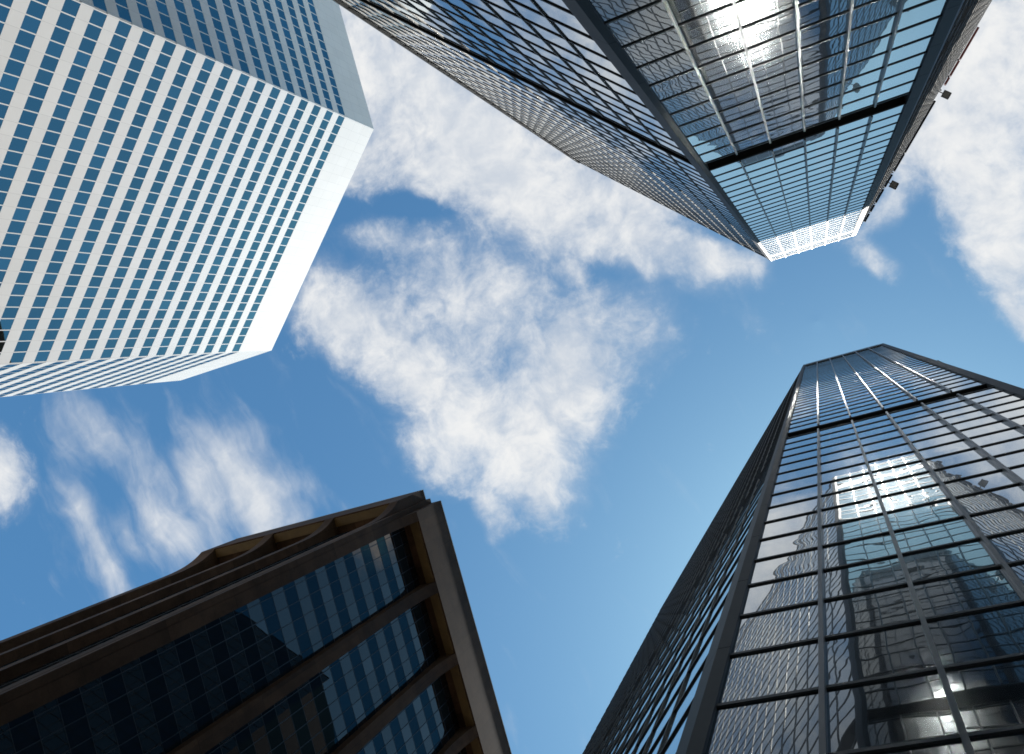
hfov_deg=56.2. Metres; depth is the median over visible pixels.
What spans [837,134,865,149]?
window
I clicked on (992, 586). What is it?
window
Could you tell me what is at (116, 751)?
window
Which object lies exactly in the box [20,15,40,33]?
window
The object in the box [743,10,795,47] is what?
window
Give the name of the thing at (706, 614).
window
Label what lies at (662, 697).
window
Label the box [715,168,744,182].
window
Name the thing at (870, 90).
window
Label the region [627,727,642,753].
window
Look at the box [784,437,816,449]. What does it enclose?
window
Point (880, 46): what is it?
window
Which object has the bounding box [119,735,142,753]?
window
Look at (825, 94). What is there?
window
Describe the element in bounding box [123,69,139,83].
window
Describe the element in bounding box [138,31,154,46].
window
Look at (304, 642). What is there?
window
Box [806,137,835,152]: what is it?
window
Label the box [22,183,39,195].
window
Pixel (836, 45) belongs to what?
window
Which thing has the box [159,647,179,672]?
window
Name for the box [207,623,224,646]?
window
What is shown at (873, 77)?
window
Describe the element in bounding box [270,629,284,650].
window
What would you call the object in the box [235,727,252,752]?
window
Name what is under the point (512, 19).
window
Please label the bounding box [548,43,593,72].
window
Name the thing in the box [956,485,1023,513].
window
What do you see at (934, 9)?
window
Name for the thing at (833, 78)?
window
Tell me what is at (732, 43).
window
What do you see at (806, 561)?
window
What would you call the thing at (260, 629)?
window
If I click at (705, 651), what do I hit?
window
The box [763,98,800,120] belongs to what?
window
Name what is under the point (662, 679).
window
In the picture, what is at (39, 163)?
window
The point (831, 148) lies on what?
window
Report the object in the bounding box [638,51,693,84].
window
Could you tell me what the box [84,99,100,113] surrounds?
window
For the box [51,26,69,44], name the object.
window
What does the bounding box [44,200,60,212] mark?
window
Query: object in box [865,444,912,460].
window
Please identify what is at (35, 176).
window
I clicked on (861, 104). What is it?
window
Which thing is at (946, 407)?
window
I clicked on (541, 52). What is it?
window
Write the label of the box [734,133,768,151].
window
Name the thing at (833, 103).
window
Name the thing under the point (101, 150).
window
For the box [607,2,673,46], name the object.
window
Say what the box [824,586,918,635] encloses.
window
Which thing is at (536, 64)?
window
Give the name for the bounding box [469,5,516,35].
window
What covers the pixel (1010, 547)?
window
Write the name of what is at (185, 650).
window
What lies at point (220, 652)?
window
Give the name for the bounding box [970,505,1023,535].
window
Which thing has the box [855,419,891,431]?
window
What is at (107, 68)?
window
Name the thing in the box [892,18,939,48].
window
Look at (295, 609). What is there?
window
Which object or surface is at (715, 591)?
window
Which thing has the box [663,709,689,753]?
window
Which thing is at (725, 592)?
window
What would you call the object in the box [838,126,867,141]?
window
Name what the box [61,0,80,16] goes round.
window
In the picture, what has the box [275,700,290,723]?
window
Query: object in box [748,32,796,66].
window
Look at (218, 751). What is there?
window
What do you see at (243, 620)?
window
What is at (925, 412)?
window
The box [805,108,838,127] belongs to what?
window
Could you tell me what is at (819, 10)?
window
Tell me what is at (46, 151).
window
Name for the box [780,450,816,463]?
window
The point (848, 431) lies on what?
window
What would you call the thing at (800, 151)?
window
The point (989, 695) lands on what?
window
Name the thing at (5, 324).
window
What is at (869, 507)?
window
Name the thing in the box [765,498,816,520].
window
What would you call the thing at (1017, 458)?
window
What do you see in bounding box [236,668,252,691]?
window
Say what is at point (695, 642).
window
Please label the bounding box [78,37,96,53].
window
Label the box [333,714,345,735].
window
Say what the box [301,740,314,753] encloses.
window
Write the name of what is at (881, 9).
window
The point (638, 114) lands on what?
window
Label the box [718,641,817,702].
window
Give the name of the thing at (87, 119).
window
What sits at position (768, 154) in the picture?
window
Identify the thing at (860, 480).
window
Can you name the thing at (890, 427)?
window
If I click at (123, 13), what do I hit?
window
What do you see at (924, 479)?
window
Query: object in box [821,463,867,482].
window
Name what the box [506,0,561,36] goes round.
window
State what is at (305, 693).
window
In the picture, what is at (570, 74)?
window
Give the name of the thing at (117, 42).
window
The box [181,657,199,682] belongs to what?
window
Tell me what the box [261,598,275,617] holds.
window
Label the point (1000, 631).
window
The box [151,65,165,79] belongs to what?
window
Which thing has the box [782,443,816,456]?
window
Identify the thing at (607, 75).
window
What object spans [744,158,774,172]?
window
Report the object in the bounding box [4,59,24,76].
window
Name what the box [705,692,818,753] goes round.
window
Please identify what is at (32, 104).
window
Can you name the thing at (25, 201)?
window
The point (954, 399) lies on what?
window
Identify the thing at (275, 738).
window
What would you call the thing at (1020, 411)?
window
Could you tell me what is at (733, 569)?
window
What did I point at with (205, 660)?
window
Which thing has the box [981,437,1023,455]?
window
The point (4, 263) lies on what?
window
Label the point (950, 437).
window
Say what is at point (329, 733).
window
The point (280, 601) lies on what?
window
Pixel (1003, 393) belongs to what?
window
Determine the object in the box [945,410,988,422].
window
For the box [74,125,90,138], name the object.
window
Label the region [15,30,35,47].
window
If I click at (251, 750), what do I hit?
window
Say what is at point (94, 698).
window
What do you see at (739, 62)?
window
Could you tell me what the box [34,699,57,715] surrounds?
window
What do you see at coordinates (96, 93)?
window
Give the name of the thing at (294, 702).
window
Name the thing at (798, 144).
window
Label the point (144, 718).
window
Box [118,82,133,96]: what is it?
window
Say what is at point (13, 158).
window
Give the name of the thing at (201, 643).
window
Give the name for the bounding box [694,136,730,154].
window
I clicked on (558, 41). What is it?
window
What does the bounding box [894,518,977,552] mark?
window
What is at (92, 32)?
window
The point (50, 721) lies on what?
window
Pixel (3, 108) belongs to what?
window
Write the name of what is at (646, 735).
window
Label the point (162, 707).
window
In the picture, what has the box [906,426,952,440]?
window
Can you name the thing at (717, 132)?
window
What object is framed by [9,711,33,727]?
window
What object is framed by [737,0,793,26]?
window
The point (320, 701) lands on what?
window
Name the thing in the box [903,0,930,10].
window
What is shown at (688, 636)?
window
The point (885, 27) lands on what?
window
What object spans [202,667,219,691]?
window
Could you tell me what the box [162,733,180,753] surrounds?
window
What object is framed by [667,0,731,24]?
window
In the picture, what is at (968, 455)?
window
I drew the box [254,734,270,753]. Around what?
window
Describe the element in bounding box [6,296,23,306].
window
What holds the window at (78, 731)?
in the granite building
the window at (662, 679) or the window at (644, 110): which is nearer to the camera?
the window at (662, 679)
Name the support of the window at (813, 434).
in the glass tower at (850, 580)
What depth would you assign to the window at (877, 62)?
34.81 m
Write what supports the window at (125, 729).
in the granite building
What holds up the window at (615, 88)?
in the glass tower at (771, 130)
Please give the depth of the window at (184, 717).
77.73 m
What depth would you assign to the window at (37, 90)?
97.63 m
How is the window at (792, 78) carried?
in the glass tower at (771, 130)
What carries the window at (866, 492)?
in the glass tower at (850, 580)
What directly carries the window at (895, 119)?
in the glass tower at (771, 130)
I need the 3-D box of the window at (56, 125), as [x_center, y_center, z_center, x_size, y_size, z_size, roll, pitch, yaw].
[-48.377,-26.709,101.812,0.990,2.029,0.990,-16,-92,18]
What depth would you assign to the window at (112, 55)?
103.67 m
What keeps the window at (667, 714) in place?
in the glass tower at (850, 580)
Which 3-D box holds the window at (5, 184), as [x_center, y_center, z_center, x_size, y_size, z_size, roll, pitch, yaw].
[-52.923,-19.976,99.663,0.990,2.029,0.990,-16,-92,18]
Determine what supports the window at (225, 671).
in the granite building
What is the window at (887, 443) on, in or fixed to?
in the glass tower at (850, 580)
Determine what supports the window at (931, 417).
in the glass tower at (850, 580)
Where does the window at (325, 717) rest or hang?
in the granite building
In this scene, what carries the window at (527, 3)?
in the glass tower at (771, 130)
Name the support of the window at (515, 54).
in the glass tower at (771, 130)
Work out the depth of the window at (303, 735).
91.65 m
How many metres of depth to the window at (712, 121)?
36.68 m
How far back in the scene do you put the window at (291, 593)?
96.09 m
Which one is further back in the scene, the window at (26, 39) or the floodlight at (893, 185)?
the floodlight at (893, 185)
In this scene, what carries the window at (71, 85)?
in the office tower at (175, 177)
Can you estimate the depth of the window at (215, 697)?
81.78 m
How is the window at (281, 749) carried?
in the granite building
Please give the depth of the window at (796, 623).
16.49 m
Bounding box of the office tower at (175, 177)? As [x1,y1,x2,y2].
[0,0,373,396]
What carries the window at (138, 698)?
in the granite building
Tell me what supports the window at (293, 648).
in the granite building
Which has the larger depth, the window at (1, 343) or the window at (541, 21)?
the window at (1, 343)
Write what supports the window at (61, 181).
in the office tower at (175, 177)
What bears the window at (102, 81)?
in the office tower at (175, 177)
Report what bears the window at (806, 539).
in the glass tower at (850, 580)
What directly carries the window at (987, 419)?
in the glass tower at (850, 580)
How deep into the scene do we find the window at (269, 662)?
89.86 m
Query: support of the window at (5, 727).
in the granite building
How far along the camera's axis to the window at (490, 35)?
36.76 m
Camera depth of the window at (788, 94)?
35.74 m
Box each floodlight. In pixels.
[889,180,898,189]
[939,90,951,99]
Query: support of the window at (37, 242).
in the office tower at (175, 177)
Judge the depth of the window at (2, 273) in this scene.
105.97 m
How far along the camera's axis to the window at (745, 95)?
34.14 m
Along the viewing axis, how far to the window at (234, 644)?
85.92 m
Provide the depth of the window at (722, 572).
30.13 m
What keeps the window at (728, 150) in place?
in the glass tower at (771, 130)
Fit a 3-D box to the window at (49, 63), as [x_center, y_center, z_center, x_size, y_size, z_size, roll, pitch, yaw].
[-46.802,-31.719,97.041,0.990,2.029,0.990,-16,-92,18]
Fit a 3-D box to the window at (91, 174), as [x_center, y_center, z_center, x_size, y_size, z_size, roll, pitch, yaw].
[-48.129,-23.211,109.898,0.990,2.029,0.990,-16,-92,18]
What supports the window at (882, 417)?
in the glass tower at (850, 580)
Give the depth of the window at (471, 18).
34.69 m
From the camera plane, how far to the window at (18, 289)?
109.20 m
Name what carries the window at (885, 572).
in the glass tower at (850, 580)
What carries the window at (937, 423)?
in the glass tower at (850, 580)
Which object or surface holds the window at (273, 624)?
in the granite building
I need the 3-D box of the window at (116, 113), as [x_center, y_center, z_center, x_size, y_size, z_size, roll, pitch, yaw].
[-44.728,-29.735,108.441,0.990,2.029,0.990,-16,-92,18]
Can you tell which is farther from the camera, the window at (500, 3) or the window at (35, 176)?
the window at (35, 176)
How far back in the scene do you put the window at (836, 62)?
33.20 m
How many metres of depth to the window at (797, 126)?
41.99 m
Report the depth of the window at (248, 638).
87.97 m
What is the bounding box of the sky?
[0,0,1023,753]
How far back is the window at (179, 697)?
77.79 m
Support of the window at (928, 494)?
in the glass tower at (850, 580)
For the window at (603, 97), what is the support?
in the glass tower at (771, 130)
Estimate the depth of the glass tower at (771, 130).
39.51 m
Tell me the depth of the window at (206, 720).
79.71 m
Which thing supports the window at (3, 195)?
in the office tower at (175, 177)
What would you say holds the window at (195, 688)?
in the granite building
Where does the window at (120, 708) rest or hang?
in the granite building
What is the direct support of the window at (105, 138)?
in the office tower at (175, 177)
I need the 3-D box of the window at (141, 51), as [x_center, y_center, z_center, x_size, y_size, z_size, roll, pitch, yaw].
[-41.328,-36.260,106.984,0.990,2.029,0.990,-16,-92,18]
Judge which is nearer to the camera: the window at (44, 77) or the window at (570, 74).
the window at (570, 74)
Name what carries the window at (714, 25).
in the glass tower at (771, 130)
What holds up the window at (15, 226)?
in the office tower at (175, 177)
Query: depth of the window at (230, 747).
81.85 m
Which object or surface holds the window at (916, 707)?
in the glass tower at (850, 580)
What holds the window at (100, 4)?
in the office tower at (175, 177)
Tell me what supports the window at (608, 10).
in the glass tower at (771, 130)
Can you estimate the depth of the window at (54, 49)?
96.74 m
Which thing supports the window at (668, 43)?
in the glass tower at (771, 130)
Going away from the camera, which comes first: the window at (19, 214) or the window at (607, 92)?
the window at (607, 92)
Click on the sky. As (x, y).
(581, 371)
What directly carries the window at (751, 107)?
in the glass tower at (771, 130)
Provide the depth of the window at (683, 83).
30.45 m
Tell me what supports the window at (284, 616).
in the granite building
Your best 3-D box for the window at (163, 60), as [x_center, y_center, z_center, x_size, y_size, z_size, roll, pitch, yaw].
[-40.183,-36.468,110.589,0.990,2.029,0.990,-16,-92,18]
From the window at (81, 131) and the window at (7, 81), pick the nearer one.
the window at (7, 81)
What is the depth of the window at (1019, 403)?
35.07 m
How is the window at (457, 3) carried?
in the glass tower at (771, 130)
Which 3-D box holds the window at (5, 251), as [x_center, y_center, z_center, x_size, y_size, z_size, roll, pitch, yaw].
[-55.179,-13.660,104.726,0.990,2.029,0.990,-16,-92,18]
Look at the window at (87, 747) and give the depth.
67.96 m
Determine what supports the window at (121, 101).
in the office tower at (175, 177)
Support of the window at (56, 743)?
in the granite building
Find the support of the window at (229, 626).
in the granite building
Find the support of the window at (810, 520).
in the glass tower at (850, 580)
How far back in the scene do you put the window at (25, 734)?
63.74 m
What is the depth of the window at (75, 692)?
67.82 m
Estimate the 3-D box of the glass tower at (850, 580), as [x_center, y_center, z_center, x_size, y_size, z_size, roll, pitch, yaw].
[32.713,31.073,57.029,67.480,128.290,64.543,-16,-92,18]
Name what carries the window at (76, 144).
in the office tower at (175, 177)
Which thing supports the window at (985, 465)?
in the glass tower at (850, 580)
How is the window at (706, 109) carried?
in the glass tower at (771, 130)
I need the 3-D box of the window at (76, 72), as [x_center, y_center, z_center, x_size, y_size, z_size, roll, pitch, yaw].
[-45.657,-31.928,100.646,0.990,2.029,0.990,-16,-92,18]
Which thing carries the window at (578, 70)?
in the glass tower at (771, 130)
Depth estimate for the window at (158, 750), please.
74.15 m
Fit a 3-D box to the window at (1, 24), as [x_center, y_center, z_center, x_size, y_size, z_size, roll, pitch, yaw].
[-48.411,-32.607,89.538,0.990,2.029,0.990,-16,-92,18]
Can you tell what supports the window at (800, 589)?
in the glass tower at (850, 580)
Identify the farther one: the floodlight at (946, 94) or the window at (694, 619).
the floodlight at (946, 94)
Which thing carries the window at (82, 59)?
in the office tower at (175, 177)
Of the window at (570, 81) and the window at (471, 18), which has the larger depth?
the window at (570, 81)
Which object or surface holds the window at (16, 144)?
in the office tower at (175, 177)
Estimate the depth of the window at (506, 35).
34.33 m
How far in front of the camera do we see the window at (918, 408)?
42.14 m
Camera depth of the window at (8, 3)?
89.47 m
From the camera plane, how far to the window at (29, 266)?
108.63 m
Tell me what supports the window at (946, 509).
in the glass tower at (850, 580)
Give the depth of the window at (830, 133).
45.67 m
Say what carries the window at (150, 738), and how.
in the granite building
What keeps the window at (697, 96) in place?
in the glass tower at (771, 130)
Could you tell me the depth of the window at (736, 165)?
47.06 m
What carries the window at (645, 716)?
in the glass tower at (850, 580)
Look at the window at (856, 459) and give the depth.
32.69 m
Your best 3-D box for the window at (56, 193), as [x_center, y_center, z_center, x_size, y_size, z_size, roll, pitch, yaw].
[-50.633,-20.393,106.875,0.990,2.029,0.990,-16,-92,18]
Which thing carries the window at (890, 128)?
in the glass tower at (771, 130)
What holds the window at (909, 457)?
in the glass tower at (850, 580)
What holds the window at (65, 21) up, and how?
in the office tower at (175, 177)
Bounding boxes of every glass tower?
[333,0,991,260]
[582,343,1023,753]
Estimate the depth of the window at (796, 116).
39.89 m
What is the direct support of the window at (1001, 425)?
in the glass tower at (850, 580)
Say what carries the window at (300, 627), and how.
in the granite building
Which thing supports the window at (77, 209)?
in the office tower at (175, 177)
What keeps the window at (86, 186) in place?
in the office tower at (175, 177)
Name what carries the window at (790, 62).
in the glass tower at (771, 130)
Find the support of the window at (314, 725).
in the granite building
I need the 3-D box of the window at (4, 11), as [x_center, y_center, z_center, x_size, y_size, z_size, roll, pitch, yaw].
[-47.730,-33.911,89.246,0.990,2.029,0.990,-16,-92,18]
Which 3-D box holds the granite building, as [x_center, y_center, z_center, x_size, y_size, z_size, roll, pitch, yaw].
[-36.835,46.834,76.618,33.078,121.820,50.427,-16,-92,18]
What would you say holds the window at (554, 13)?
in the glass tower at (771, 130)
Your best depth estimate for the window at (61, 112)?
101.51 m
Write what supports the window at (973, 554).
in the glass tower at (850, 580)
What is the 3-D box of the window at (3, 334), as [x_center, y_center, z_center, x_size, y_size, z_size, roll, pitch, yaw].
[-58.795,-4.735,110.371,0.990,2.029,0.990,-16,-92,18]
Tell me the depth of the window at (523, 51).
36.40 m
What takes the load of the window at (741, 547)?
in the glass tower at (850, 580)
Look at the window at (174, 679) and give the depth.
77.84 m
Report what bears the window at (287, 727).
in the granite building
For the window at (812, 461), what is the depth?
35.25 m
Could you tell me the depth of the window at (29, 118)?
98.21 m
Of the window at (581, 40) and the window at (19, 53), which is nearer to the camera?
the window at (581, 40)
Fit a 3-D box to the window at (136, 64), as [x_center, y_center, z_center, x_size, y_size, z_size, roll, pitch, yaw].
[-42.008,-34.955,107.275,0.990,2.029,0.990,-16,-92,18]
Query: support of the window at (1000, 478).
in the glass tower at (850, 580)
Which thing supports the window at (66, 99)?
in the office tower at (175, 177)
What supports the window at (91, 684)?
in the granite building
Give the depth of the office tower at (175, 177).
123.59 m
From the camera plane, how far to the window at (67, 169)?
106.30 m
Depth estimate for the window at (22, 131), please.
98.50 m
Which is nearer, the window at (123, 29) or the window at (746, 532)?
the window at (746, 532)
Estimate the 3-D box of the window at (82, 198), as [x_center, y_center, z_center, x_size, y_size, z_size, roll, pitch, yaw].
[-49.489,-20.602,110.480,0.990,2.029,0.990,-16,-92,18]
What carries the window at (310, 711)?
in the granite building
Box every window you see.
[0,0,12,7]
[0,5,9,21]
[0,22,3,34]
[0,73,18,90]
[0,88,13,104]
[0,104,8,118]
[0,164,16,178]
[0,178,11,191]
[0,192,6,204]
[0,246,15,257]
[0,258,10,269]
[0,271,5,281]
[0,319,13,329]
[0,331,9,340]
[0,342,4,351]
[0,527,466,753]
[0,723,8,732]
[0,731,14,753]
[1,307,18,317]
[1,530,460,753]
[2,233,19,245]
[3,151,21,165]
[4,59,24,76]
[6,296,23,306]
[7,221,25,233]
[8,137,26,152]
[9,44,29,61]
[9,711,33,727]
[10,718,39,751]
[11,284,27,294]
[12,208,29,220]
[13,124,32,138]
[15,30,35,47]
[15,272,32,283]
[17,195,34,208]
[17,741,43,753]
[19,110,37,125]
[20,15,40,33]
[20,260,37,271]
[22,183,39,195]
[24,96,42,112]
[25,248,41,259]
[26,0,46,19]
[27,170,44,183]
[29,83,47,98]
[30,236,46,247]
[32,157,49,170]
[34,69,53,85]
[34,224,51,236]
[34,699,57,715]
[36,0,48,4]
[36,706,63,738]
[37,144,54,158]
[39,212,55,223]
[40,55,58,71]
[42,131,59,145]
[42,728,69,753]
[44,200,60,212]
[45,41,63,57]
[47,118,64,132]
[49,187,65,200]
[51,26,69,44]
[52,105,70,119]
[54,175,70,187]
[56,12,74,29]
[57,91,75,106]
[57,688,79,703]
[59,163,75,175]
[59,694,85,725]
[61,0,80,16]
[62,78,80,93]
[64,150,80,163]
[65,716,91,747]
[68,64,85,80]
[68,137,85,151]
[69,204,85,215]
[71,738,95,753]
[73,51,90,67]
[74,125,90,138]
[74,192,89,203]
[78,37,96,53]
[78,112,95,126]
[79,180,94,192]
[80,677,100,692]
[81,684,106,713]
[84,24,101,40]
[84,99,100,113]
[84,168,99,180]
[87,705,111,735]
[88,156,104,168]
[89,10,106,26]
[89,86,105,101]
[92,0,106,11]
[93,144,109,156]
[93,726,117,753]
[94,73,110,88]
[98,131,114,144]
[99,60,115,75]
[102,674,125,702]
[103,119,119,132]
[104,47,120,63]
[108,107,123,120]
[108,694,131,723]
[108,747,119,753]
[109,34,125,50]
[113,94,128,108]
[114,21,131,37]
[114,715,136,744]
[116,4,131,21]
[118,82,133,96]
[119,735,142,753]
[122,664,144,692]
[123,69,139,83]
[128,57,143,71]
[128,684,149,712]
[133,704,155,733]
[134,44,149,59]
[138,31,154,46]
[139,724,160,753]
[141,655,162,681]
[146,675,167,701]
[147,744,163,753]
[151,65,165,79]
[152,694,172,721]
[156,53,170,67]
[157,713,177,741]
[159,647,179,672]
[161,40,175,55]
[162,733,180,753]
[164,666,184,691]
[169,685,189,711]
[174,704,194,730]
[175,639,194,663]
[179,723,197,742]
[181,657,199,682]
[186,675,204,701]
[191,694,209,720]
[192,631,210,654]
[196,649,214,673]
[196,712,212,731]
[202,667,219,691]
[206,685,224,710]
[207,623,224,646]
[211,747,221,753]
[212,641,229,664]
[216,659,233,682]
[221,617,238,638]
[221,676,238,700]
[221,737,238,753]
[226,634,242,656]
[231,651,247,674]
[235,610,251,631]
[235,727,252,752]
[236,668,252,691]
[240,627,255,648]
[241,745,255,753]
[244,643,260,665]
[248,604,263,624]
[249,660,265,683]
[249,717,265,741]
[253,620,268,641]
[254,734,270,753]
[257,636,272,657]
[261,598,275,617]
[262,652,277,674]
[263,708,278,732]
[265,613,280,634]
[267,725,282,749]
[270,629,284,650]
[272,742,286,753]
[273,591,287,611]
[274,645,288,667]
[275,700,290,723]
[277,607,291,627]
[280,716,294,739]
[282,623,296,643]
[284,733,299,753]
[285,586,298,605]
[286,638,300,659]
[287,692,301,714]
[289,601,302,620]
[292,707,306,730]
[293,617,306,636]
[296,724,310,746]
[297,632,310,652]
[299,684,312,705]
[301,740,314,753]
[303,699,316,721]
[307,715,321,737]
[310,676,323,696]
[312,731,325,753]
[314,692,327,712]
[318,707,331,728]
[323,722,335,744]
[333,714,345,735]
[418,0,450,18]
[431,0,464,18]
[442,9,482,34]
[446,0,479,17]
[454,7,499,35]
[464,0,495,15]
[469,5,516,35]
[475,25,515,50]
[485,2,536,35]
[486,0,517,15]
[491,25,534,52]
[495,42,531,64]
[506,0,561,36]
[507,23,554,53]
[510,42,548,66]
[513,0,540,13]
[526,57,563,80]
[527,22,578,55]
[527,42,569,69]
[533,0,590,36]
[543,58,583,83]
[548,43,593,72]
[552,21,606,57]
[559,73,596,96]
[564,60,606,87]
[571,43,620,75]
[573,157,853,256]
[580,76,618,100]
[588,62,634,92]
[589,0,658,22]
[590,345,1023,753]
[593,90,629,112]
[603,79,644,105]
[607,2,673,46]
[615,93,655,118]
[620,709,643,752]
[624,29,684,67]
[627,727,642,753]
[628,107,663,129]
[631,693,657,742]
[634,708,660,753]
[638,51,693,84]
[643,677,672,732]
[645,669,667,710]
[645,688,680,753]
[651,71,701,100]
[658,648,684,697]
[659,653,693,718]
[661,87,708,113]
[662,664,704,748]
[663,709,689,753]
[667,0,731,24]
[669,626,693,670]
[671,102,715,125]
[673,626,703,682]
[679,6,738,47]
[679,630,715,700]
[680,114,720,136]
[680,606,701,644]
[685,602,712,652]
[687,126,725,146]
[690,31,743,66]
[693,600,725,661]
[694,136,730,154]
[696,582,719,624]
[699,52,748,83]
[699,145,734,162]
[704,564,726,604]
[705,577,732,629]
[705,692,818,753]
[707,70,753,98]
[710,161,741,176]
[713,86,756,111]
[714,557,739,603]
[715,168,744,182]
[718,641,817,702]
[719,100,760,122]
[722,540,744,581]
[725,112,763,133]
[729,525,749,562]
[730,123,765,142]
[731,603,817,652]
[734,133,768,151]
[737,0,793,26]
[741,150,772,165]
[741,573,817,613]
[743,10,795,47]
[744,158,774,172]
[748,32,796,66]
[749,549,817,583]
[753,52,797,82]
[755,529,817,558]
[757,69,799,96]
[760,84,800,108]
[761,512,817,537]
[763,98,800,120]
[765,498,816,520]
[766,110,801,130]
[769,121,802,139]
[769,485,816,506]
[772,475,816,493]
[773,139,803,155]
[775,147,804,162]
[775,465,816,482]
[778,457,816,472]
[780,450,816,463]
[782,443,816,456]
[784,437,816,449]
[785,432,816,443]
[798,0,849,28]
[800,13,847,47]
[801,34,845,65]
[802,53,843,80]
[803,69,842,94]
[804,84,840,106]
[804,96,839,117]
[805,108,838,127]
[806,128,836,144]
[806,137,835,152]
[807,144,834,159]
[820,423,852,434]
[820,428,854,440]
[820,434,856,446]
[820,440,858,454]
[820,447,861,462]
[820,454,864,471]
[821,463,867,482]
[821,473,871,494]
[821,485,876,508]
[822,498,881,524]
[822,514,888,544]
[823,533,896,568]
[823,557,905,597]
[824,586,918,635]
[825,623,935,684]
[827,672,958,752]
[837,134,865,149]
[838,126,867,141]
[839,117,869,133]
[841,95,875,115]
[842,83,878,104]
[843,69,882,93]
[845,53,886,79]
[847,35,891,64]
[849,15,896,48]
[851,0,900,29]
[854,415,887,425]
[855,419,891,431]
[858,424,896,437]
[860,430,900,444]
[862,436,906,451]
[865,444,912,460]
[867,124,896,138]
[869,114,900,131]
[869,452,919,470]
[872,105,904,122]
[872,461,927,481]
[876,472,936,495]
[877,82,913,102]
[880,68,919,91]
[881,485,947,510]
[884,53,925,78]
[887,500,960,529]
[888,37,931,64]
[890,406,924,416]
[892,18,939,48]
[893,410,930,421]
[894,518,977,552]
[897,0,946,30]
[897,415,937,427]
[902,420,944,433]
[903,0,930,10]
[903,540,997,580]
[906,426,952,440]
[913,433,961,448]
[913,567,1023,616]
[916,390,948,399]
[919,440,972,458]
[926,397,962,407]
[926,449,984,468]
[927,604,1023,664]
[932,401,969,411]
[935,459,999,481]
[937,405,979,417]
[944,471,1016,495]
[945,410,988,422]
[945,657,1023,731]
[951,381,983,391]
[952,415,999,429]
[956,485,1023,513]
[960,421,1013,436]
[962,387,1000,397]
[970,391,1010,402]
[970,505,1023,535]
[971,428,1023,445]
[978,395,1021,406]
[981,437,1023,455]
[988,399,1023,411]
[994,451,1023,466]
[998,407,1023,417]
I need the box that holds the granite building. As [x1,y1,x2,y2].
[0,490,511,753]
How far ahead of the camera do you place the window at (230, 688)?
83.82 m
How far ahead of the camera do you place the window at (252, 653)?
87.90 m
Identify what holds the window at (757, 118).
in the glass tower at (771, 130)
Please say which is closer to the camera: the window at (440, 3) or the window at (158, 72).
the window at (440, 3)
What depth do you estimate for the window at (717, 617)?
21.44 m
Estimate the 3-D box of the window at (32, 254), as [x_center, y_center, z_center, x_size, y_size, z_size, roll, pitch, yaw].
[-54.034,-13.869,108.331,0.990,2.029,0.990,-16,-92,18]
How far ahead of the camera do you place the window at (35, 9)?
92.55 m
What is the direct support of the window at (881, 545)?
in the glass tower at (850, 580)
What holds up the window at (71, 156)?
in the office tower at (175, 177)
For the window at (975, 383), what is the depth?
45.38 m
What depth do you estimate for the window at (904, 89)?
40.57 m
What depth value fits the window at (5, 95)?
94.56 m
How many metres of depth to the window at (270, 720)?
87.71 m
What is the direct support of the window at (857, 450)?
in the glass tower at (850, 580)
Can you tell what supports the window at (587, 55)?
in the glass tower at (771, 130)
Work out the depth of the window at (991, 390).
41.24 m
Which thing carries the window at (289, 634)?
in the granite building
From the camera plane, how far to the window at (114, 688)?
71.82 m
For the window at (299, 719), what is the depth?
91.72 m
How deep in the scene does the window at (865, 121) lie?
45.20 m
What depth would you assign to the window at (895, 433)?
36.40 m
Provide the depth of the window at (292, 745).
89.67 m
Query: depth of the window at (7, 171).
99.39 m
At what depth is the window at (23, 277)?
108.88 m
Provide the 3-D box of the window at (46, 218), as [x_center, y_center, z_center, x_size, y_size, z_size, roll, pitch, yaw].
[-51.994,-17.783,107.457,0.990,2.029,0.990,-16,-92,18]
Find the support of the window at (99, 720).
in the granite building
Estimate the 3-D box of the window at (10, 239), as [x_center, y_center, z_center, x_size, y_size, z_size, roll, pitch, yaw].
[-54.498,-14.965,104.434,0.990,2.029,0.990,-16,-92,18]
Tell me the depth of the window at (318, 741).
93.62 m
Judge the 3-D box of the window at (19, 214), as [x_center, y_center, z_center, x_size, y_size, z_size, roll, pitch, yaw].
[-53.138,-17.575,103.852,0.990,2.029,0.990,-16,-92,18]
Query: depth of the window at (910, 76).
38.49 m
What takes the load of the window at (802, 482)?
in the glass tower at (850, 580)
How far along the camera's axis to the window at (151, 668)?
75.86 m
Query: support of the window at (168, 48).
in the office tower at (175, 177)
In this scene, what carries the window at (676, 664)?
in the glass tower at (850, 580)

